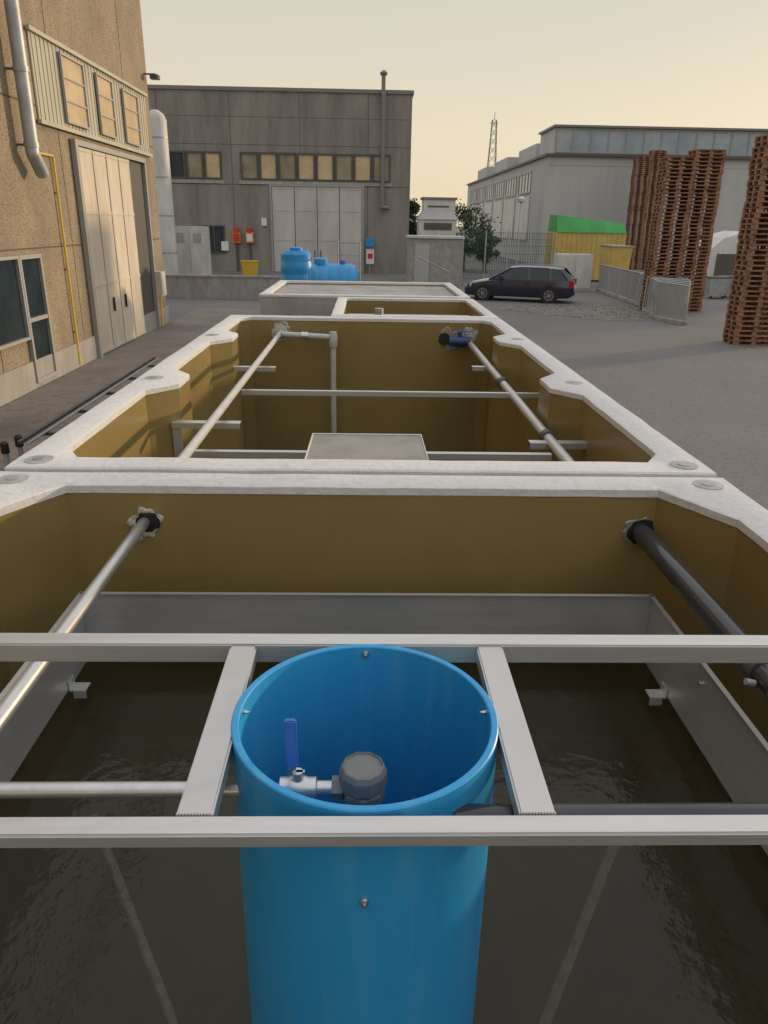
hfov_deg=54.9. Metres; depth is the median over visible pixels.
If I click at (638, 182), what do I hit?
wooden pallet
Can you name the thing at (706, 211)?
wooden pallet
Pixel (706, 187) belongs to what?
wooden pallet
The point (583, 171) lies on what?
grey factory
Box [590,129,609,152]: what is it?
window
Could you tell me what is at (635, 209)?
wooden pallet
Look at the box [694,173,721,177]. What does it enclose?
wooden pallet
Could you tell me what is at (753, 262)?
wooden pallet
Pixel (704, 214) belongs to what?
wooden pallet
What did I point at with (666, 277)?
fence panel
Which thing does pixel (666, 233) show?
wooden pallet
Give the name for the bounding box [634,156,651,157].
wooden pallet
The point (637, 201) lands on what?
wooden pallet
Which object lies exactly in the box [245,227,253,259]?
hose cabinet
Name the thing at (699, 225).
wooden pallet
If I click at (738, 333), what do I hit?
wooden pallet
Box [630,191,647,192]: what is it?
wooden pallet
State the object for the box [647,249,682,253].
wooden pallet
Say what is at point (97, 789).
steel pipe
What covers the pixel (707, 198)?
wooden pallet
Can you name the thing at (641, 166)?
wooden pallet
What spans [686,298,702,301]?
wooden pallet
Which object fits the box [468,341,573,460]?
grey pipe
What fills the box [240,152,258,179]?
window
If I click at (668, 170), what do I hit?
wooden pallet
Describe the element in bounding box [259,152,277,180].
window
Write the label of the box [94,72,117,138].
window
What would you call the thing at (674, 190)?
wooden pallet
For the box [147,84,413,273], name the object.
grey warehouse
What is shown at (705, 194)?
wooden pallet
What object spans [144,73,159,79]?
wall lamp
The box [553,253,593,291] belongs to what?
equipment cabinet
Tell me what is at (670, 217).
wooden pallet
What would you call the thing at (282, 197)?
door leaf
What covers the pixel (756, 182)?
wooden pallet
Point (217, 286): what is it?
wall
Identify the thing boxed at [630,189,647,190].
wooden pallet
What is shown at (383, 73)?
chimney flue
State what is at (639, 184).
wooden pallet
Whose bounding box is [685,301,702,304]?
wooden pallet
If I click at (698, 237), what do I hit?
wooden pallet
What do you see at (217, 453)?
cross rail
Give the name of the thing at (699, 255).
wooden pallet
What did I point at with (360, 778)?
ball valve assembly
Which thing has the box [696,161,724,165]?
wooden pallet
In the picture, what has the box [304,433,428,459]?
steel box
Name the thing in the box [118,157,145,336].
door leaf
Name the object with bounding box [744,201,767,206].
wooden pallet
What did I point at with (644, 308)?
fence panel
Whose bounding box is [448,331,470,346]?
blue valve
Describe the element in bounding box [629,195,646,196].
wooden pallet
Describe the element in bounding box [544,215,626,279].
yellow container
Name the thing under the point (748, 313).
wooden pallet
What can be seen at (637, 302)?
fence panel
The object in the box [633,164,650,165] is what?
wooden pallet
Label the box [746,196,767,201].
wooden pallet
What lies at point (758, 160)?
wooden pallet
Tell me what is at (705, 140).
window
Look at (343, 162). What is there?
window
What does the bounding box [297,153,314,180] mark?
window
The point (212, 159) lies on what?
window
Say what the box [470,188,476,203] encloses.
window
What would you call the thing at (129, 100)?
window
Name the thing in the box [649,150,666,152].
wooden pallet
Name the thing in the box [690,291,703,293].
wooden pallet
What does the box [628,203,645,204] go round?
wooden pallet
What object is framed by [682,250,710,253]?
wooden pallet
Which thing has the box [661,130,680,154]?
window
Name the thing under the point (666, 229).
wooden pallet
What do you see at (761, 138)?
wooden pallet
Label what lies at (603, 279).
fence panel
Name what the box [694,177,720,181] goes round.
wooden pallet
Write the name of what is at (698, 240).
wooden pallet
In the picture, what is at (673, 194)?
wooden pallet
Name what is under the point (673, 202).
wooden pallet
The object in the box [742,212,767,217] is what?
wooden pallet
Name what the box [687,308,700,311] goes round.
wooden pallet
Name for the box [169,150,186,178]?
window
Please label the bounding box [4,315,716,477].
concrete tank
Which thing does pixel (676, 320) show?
fence panel
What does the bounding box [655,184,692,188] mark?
wooden pallet
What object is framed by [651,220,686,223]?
wooden pallet
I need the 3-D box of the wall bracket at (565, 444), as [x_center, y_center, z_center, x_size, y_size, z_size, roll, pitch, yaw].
[0.914,-0.244,3.846,0.340,0.250,0.060,0,21,-1]
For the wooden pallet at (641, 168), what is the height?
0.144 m
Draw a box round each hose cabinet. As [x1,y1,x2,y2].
[232,227,240,270]
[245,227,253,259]
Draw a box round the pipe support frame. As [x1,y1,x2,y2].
[0,633,767,847]
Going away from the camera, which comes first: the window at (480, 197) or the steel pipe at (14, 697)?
the steel pipe at (14, 697)
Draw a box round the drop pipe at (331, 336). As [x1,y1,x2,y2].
[282,331,337,432]
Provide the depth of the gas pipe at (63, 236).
16.73 m
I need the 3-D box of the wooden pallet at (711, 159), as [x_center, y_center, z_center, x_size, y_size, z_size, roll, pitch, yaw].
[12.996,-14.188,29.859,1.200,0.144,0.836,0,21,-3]
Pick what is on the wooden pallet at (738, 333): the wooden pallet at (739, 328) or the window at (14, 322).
the wooden pallet at (739, 328)
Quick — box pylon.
[487,115,497,166]
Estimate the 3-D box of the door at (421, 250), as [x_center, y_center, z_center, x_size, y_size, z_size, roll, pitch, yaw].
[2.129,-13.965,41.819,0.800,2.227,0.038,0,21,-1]
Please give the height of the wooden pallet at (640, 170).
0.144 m
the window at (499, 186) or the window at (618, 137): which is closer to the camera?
the window at (618, 137)
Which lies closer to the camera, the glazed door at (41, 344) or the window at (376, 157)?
the glazed door at (41, 344)
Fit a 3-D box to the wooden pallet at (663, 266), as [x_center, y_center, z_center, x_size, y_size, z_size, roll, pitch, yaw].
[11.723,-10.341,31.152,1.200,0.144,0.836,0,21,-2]
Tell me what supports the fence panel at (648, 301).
on the ground
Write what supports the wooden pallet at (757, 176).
on the wooden pallet at (756, 182)
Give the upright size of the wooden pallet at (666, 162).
0.144 m
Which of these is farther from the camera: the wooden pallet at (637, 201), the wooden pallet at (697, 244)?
the wooden pallet at (637, 201)
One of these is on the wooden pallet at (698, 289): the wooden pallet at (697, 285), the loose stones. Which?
the wooden pallet at (697, 285)
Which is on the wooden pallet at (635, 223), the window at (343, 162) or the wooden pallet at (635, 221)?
the wooden pallet at (635, 221)
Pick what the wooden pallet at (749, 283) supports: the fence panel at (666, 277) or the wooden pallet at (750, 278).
the wooden pallet at (750, 278)
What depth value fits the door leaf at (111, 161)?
20.46 m
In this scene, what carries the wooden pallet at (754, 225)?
on the wooden pallet at (751, 231)
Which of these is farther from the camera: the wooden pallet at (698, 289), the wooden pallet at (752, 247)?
the wooden pallet at (698, 289)
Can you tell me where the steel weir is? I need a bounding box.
[0,592,767,855]
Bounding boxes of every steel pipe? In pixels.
[0,517,149,731]
[0,781,238,798]
[177,330,282,457]
[361,308,469,315]
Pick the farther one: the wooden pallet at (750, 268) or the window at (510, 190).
the window at (510, 190)
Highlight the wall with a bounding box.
[165,274,280,298]
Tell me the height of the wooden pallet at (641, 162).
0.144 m
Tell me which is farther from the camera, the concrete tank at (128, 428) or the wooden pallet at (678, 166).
the wooden pallet at (678, 166)
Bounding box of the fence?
[461,230,553,279]
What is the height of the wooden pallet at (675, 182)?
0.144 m
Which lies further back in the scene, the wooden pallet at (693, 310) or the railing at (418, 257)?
the railing at (418, 257)
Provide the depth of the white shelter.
44.94 m
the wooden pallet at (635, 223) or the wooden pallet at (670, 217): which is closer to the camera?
the wooden pallet at (670, 217)
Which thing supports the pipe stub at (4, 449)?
on the ground
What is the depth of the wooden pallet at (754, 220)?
21.77 m
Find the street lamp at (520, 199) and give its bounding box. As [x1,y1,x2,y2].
[515,196,524,264]
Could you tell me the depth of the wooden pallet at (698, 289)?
31.30 m
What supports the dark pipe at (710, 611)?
attached to the concrete tank at (580, 935)
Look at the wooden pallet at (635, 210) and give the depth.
61.26 m
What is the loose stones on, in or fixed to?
on the gravel patch
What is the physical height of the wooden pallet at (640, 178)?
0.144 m
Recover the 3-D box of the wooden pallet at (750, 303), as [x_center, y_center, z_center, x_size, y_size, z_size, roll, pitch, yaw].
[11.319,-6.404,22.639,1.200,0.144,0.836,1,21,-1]
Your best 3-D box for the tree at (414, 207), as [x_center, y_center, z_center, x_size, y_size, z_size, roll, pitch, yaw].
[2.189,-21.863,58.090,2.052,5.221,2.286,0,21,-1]
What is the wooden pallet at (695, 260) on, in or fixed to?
on the wooden pallet at (694, 263)
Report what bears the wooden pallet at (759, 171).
on the wooden pallet at (757, 176)
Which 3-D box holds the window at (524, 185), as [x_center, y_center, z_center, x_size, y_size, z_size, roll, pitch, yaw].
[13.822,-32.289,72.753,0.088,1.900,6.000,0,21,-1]
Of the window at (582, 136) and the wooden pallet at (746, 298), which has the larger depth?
the window at (582, 136)
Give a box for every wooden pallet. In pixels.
[625,227,642,228]
[626,220,643,221]
[627,208,644,210]
[627,210,644,211]
[627,214,644,215]
[627,216,644,217]
[627,218,644,219]
[627,222,643,223]
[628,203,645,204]
[628,205,645,206]
[628,212,644,213]
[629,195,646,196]
[629,197,646,198]
[629,199,645,200]
[629,201,646,202]
[630,181,647,183]
[630,183,647,185]
[630,187,647,189]
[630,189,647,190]
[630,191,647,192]
[630,193,647,194]
[631,174,649,175]
[631,176,648,177]
[631,177,648,179]
[631,179,648,181]
[632,170,649,171]
[632,172,649,173]
[633,158,650,159]
[633,160,650,161]
[633,162,650,163]
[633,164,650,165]
[633,166,650,167]
[633,168,649,169]
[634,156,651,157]
[644,268,679,272]
[644,271,678,275]
[644,275,678,278]
[645,260,680,264]
[645,264,680,268]
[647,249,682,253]
[647,253,682,257]
[647,257,681,261]
[648,154,666,156]
[648,238,684,242]
[648,242,684,246]
[648,246,683,249]
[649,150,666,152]
[649,152,666,154]
[649,231,684,234]
[649,235,685,238]
[650,223,685,227]
[650,227,685,231]
[651,216,687,219]
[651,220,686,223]
[652,212,688,215]
[653,204,689,208]
[653,208,689,211]
[654,196,691,200]
[654,200,690,204]
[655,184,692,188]
[655,188,692,192]
[655,192,691,196]
[656,180,692,184]
[657,172,694,177]
[657,177,694,180]
[658,168,695,173]
[659,160,695,165]
[659,165,695,169]
[660,156,697,161]
[679,269,706,272]
[679,272,706,275]
[679,276,705,279]
[680,261,708,265]
[680,265,707,268]
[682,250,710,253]
[682,258,708,261]
[683,247,711,250]
[683,254,709,257]
[684,239,711,242]
[684,243,711,246]
[685,232,713,235]
[685,235,712,239]
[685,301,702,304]
[685,305,702,308]
[686,224,713,227]
[686,228,713,231]
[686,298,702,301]
[687,220,714,223]
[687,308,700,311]
[688,149,725,154]
[688,153,726,157]
[688,213,716,216]
[688,216,714,220]
[689,205,717,208]
[689,209,716,212]
[689,294,704,297]
[690,280,705,283]
[690,287,704,290]
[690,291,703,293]
[691,197,718,200]
[691,201,718,204]
[691,284,704,286]
[692,185,720,189]
[692,189,719,193]
[692,193,719,196]
[693,181,720,185]
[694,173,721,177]
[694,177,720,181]
[695,169,723,173]
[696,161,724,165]
[696,165,723,169]
[698,157,725,161]
[722,332,767,340]
[723,327,767,335]
[723,337,767,345]
[725,313,767,320]
[725,318,767,325]
[725,323,767,330]
[727,303,767,311]
[727,308,767,316]
[728,294,767,300]
[728,299,767,306]
[729,284,767,290]
[730,289,767,296]
[732,269,767,275]
[732,279,767,285]
[733,274,767,280]
[734,264,767,270]
[735,254,767,260]
[735,259,767,265]
[736,249,767,254]
[737,234,767,238]
[737,244,767,249]
[738,228,767,233]
[738,239,767,244]
[740,218,767,222]
[740,223,767,228]
[742,207,767,212]
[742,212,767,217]
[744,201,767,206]
[746,179,767,185]
[746,190,767,196]
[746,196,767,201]
[747,185,767,190]
[748,162,767,169]
[748,168,767,174]
[748,174,767,180]
[750,157,767,163]
[751,151,767,158]
[752,145,767,152]
[754,134,767,141]
[754,140,767,146]
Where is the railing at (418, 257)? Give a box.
[417,256,449,282]
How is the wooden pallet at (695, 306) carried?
on the wooden pallet at (693, 310)
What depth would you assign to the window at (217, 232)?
51.33 m
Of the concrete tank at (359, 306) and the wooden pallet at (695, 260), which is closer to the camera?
the concrete tank at (359, 306)
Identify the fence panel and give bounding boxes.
[596,264,609,293]
[605,266,620,297]
[626,271,643,304]
[634,273,643,305]
[638,277,687,307]
[642,276,689,311]
[645,278,690,316]
[649,279,690,319]
[652,281,689,324]
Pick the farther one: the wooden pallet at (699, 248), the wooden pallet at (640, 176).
the wooden pallet at (640, 176)
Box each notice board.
[221,241,228,250]
[261,218,266,225]
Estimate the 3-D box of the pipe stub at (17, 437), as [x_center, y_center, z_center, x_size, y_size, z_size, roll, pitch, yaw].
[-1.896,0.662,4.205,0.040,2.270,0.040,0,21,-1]
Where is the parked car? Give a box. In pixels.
[464,264,576,303]
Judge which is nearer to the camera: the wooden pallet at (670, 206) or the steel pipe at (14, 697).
the steel pipe at (14, 697)
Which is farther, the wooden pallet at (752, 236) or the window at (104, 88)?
the wooden pallet at (752, 236)
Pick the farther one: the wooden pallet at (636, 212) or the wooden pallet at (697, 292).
the wooden pallet at (636, 212)
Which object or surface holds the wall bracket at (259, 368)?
attached to the concrete tank at (128, 428)
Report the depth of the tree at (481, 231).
54.44 m
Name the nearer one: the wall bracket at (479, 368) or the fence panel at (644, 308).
the wall bracket at (479, 368)
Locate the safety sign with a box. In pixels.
[366,238,373,273]
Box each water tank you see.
[280,247,311,280]
[308,257,358,280]
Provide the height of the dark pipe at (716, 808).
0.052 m
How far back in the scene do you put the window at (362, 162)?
49.93 m
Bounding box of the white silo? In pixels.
[150,109,178,273]
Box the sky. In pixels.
[140,0,767,226]
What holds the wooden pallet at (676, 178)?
on the wooden pallet at (675, 182)
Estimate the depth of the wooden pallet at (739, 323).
22.76 m
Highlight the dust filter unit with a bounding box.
[416,197,457,235]
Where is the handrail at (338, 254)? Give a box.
[337,242,360,280]
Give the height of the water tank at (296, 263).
2.515 m
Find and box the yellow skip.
[599,244,633,272]
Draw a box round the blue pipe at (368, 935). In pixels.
[231,644,498,1023]
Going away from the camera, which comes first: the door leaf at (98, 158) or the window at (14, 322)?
the window at (14, 322)
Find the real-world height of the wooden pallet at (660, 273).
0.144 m
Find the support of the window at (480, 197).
in the grey factory
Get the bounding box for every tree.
[409,198,420,234]
[453,199,500,270]
[469,226,502,272]
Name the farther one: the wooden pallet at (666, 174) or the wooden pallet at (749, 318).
the wooden pallet at (666, 174)
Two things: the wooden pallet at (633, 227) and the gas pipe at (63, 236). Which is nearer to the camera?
the gas pipe at (63, 236)
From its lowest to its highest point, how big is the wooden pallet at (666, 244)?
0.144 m
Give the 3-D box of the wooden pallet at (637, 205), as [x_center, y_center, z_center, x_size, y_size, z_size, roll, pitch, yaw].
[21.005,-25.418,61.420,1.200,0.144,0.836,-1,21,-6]
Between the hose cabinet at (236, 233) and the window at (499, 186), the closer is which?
the hose cabinet at (236, 233)
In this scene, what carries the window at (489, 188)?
in the grey factory
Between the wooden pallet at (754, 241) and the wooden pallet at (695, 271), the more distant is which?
the wooden pallet at (695, 271)
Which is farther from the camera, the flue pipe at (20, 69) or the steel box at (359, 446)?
the flue pipe at (20, 69)
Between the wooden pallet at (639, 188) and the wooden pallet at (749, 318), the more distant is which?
the wooden pallet at (639, 188)
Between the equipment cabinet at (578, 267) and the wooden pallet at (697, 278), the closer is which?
the wooden pallet at (697, 278)
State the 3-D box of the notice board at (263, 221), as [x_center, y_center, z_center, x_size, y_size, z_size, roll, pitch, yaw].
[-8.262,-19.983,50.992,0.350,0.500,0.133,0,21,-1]
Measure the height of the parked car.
1.675 m
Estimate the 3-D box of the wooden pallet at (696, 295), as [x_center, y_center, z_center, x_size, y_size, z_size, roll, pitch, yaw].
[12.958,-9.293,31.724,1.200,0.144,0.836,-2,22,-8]
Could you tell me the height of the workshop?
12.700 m
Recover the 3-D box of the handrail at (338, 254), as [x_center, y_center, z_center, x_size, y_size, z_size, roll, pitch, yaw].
[-1.237,-8.175,26.308,0.824,2.697,0.050,0,21,-1]
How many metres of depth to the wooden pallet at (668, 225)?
30.46 m
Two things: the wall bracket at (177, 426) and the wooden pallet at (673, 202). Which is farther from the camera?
the wooden pallet at (673, 202)
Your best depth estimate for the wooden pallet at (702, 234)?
30.51 m
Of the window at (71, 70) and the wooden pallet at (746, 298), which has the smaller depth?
the window at (71, 70)
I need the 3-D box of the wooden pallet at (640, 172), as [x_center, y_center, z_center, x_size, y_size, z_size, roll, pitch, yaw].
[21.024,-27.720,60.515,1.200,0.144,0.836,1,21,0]
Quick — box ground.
[0,226,767,509]
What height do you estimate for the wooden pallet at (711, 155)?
0.144 m
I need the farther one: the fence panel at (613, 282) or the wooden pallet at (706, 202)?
the fence panel at (613, 282)
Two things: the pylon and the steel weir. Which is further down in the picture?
the steel weir
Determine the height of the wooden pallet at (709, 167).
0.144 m
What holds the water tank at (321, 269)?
on the ground
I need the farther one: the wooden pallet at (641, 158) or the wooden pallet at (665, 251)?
the wooden pallet at (641, 158)
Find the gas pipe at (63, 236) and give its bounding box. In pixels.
[40,152,81,364]
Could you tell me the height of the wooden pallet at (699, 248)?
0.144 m
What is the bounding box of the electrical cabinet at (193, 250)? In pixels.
[175,226,211,274]
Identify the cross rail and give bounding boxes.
[191,449,551,460]
[241,389,538,397]
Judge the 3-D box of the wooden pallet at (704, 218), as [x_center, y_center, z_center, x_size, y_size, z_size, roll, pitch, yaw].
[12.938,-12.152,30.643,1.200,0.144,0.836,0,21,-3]
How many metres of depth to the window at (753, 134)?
63.58 m
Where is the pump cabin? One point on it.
(442, 251)
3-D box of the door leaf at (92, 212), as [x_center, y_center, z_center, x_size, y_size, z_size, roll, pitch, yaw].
[-7.256,-6.482,18.630,0.065,4.826,0.997,0,21,-1]
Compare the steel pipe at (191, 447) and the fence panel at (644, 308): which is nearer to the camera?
the steel pipe at (191, 447)
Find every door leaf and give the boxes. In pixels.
[79,147,113,353]
[91,150,125,347]
[105,154,135,341]
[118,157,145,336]
[272,186,294,271]
[294,187,317,264]
[317,187,339,263]
[340,188,361,272]
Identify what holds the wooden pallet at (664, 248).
on the wooden pallet at (665, 251)
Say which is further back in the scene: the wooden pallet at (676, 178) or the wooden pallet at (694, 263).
the wooden pallet at (694, 263)
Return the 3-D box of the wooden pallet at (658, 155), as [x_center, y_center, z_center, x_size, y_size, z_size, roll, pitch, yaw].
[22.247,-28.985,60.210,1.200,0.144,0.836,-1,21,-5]
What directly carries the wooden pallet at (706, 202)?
on the wooden pallet at (703, 207)
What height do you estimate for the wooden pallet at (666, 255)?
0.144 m
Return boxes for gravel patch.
[485,304,648,320]
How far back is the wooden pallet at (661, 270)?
31.16 m
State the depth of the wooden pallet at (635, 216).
61.54 m
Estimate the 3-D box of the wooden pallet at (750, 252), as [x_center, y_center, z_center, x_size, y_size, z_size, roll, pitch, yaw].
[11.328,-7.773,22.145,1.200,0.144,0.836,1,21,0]
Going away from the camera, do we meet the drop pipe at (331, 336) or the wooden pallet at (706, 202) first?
the drop pipe at (331, 336)
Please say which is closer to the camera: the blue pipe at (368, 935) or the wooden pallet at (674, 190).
the blue pipe at (368, 935)
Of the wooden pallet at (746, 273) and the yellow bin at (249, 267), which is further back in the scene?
the yellow bin at (249, 267)
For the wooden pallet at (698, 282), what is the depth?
31.17 m
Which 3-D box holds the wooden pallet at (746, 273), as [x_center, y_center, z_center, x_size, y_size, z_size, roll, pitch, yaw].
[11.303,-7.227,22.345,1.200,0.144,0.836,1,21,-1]
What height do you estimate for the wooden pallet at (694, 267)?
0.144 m
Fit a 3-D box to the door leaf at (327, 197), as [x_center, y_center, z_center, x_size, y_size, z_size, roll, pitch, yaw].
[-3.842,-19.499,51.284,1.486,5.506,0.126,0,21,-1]
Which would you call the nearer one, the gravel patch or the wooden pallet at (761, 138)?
the wooden pallet at (761, 138)
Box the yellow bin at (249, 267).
[240,260,258,275]
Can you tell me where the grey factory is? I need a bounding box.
[466,124,767,266]
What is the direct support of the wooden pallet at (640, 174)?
on the wooden pallet at (640, 176)
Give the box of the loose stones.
[505,303,648,317]
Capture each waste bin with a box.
[704,276,730,298]
[717,275,732,297]
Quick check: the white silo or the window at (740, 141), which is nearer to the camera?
the white silo
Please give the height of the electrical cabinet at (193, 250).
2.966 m
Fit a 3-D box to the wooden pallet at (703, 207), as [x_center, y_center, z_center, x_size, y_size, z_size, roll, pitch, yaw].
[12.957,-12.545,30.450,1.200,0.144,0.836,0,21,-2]
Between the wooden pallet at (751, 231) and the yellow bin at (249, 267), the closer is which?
the wooden pallet at (751, 231)
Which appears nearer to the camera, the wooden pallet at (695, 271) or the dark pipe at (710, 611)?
the dark pipe at (710, 611)
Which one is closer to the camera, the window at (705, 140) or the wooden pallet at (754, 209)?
the wooden pallet at (754, 209)
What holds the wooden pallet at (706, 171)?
on the wooden pallet at (705, 175)
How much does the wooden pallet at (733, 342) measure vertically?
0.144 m
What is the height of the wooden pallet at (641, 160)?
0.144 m
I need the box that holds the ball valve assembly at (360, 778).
[278,718,386,804]
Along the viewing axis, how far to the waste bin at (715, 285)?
37.46 m
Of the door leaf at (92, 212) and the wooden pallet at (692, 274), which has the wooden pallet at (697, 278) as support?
the wooden pallet at (692, 274)
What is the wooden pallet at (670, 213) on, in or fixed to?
on the wooden pallet at (670, 217)
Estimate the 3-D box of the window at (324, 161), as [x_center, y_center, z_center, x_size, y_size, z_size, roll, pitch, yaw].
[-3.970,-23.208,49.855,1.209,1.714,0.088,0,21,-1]
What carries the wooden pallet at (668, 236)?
on the wooden pallet at (668, 240)
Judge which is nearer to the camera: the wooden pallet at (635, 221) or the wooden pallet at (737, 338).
the wooden pallet at (737, 338)
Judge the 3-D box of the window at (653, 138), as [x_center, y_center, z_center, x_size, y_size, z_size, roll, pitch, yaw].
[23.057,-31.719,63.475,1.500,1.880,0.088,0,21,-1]
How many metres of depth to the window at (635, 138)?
63.46 m
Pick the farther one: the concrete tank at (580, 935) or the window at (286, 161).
the window at (286, 161)
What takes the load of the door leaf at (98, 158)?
in the workshop
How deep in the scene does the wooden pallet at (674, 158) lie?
29.34 m
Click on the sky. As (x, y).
(534, 66)
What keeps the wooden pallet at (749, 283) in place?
on the wooden pallet at (747, 288)
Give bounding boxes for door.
[15,253,58,382]
[414,244,429,281]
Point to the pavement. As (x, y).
(25, 415)
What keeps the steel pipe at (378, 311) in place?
on the concrete tank at (359, 306)
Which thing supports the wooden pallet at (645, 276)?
on the wooden pallet
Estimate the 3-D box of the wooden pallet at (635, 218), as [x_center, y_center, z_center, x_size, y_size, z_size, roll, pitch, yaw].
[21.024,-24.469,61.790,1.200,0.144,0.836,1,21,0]
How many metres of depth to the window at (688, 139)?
63.55 m
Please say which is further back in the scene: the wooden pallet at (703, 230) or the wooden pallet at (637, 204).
the wooden pallet at (637, 204)
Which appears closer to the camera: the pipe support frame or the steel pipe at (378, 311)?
the pipe support frame
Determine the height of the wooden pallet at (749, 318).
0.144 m
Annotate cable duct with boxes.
[17,357,158,444]
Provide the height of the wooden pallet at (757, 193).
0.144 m
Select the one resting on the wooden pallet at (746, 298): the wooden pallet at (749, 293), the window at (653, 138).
the wooden pallet at (749, 293)
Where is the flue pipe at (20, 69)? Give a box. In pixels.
[3,0,48,178]
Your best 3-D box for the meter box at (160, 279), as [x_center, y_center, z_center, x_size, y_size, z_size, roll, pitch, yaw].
[-7.278,-6.955,24.186,0.258,1.730,0.600,0,21,-1]
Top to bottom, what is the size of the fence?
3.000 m
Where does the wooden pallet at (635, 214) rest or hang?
on the wooden pallet at (635, 216)
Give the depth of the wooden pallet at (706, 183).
29.84 m
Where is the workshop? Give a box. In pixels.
[0,0,169,406]
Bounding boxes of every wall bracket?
[171,420,240,457]
[234,366,275,377]
[472,366,486,370]
[528,440,586,448]
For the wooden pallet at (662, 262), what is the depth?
30.78 m
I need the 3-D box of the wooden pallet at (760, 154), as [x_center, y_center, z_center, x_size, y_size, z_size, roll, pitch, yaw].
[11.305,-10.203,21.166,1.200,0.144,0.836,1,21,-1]
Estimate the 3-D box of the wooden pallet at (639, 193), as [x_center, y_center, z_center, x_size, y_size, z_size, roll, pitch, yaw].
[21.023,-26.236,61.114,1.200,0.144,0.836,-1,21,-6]
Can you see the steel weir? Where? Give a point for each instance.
(730, 740)
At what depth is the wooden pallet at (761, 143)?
21.03 m
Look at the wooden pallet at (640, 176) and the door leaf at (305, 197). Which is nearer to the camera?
the door leaf at (305, 197)
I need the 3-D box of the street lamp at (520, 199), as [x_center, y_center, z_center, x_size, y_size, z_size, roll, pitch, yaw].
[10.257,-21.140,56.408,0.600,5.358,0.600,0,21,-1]
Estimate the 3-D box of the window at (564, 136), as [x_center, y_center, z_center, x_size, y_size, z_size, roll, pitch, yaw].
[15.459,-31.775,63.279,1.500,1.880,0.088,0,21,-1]
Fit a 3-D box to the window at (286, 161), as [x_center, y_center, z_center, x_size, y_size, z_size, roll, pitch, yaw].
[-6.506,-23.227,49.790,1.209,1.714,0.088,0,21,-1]
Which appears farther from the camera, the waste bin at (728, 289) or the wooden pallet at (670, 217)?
the waste bin at (728, 289)
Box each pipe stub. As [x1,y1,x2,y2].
[0,441,9,466]
[14,434,23,456]
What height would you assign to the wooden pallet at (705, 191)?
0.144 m
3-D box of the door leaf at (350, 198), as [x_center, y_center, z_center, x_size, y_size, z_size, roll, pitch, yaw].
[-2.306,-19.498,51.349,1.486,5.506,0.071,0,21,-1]
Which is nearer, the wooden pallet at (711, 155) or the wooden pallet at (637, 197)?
the wooden pallet at (711, 155)
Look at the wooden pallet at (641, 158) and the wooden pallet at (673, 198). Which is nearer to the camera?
the wooden pallet at (673, 198)
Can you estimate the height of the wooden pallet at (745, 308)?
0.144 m
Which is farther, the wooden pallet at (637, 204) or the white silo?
the wooden pallet at (637, 204)
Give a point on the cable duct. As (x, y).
(24, 439)
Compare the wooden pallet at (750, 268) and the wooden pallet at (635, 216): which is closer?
the wooden pallet at (750, 268)
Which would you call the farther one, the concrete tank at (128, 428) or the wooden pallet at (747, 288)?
the wooden pallet at (747, 288)
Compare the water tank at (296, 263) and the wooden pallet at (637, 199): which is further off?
the wooden pallet at (637, 199)
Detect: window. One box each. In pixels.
[0,256,30,349]
[58,51,90,129]
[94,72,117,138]
[121,88,141,146]
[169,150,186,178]
[185,151,203,178]
[203,151,221,179]
[203,225,225,252]
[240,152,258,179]
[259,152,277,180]
[278,152,296,180]
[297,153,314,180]
[316,153,333,181]
[335,154,352,181]
[354,154,371,181]
[372,154,390,182]
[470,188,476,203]
[477,186,484,202]
[485,183,493,200]
[494,180,504,199]
[505,176,516,197]
[518,171,531,194]
[555,128,574,152]
[572,128,591,152]
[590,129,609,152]
[607,129,627,153]
[625,129,645,153]
[643,130,662,153]
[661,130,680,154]
[677,130,697,154]
[696,131,715,152]
[713,131,733,155]
[730,132,750,155]
[747,132,767,155]
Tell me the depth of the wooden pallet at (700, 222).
30.35 m
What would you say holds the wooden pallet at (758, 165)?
on the wooden pallet at (759, 171)
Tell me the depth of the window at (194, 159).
49.64 m
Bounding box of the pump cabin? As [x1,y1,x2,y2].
[406,235,464,286]
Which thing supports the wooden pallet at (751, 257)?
on the wooden pallet at (753, 262)
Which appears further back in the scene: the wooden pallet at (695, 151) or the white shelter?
the white shelter
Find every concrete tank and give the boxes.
[0,471,767,1023]
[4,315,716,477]
[259,280,470,315]
[331,297,499,318]
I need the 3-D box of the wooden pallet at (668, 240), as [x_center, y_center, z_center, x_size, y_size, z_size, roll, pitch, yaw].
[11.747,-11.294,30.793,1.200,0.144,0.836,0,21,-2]
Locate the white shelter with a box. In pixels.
[682,231,766,284]
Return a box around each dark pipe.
[454,802,767,815]
[631,523,767,705]
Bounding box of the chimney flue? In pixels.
[380,70,388,209]
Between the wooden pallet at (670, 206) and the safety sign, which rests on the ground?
the safety sign
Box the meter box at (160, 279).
[155,271,166,325]
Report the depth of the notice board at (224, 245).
51.43 m
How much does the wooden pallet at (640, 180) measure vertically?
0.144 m
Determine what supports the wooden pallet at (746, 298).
on the wooden pallet at (750, 303)
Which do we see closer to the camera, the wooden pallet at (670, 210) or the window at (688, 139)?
the wooden pallet at (670, 210)
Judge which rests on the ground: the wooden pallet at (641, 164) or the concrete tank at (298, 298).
the concrete tank at (298, 298)
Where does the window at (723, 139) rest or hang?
in the grey factory
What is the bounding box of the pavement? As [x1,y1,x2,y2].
[0,308,259,470]

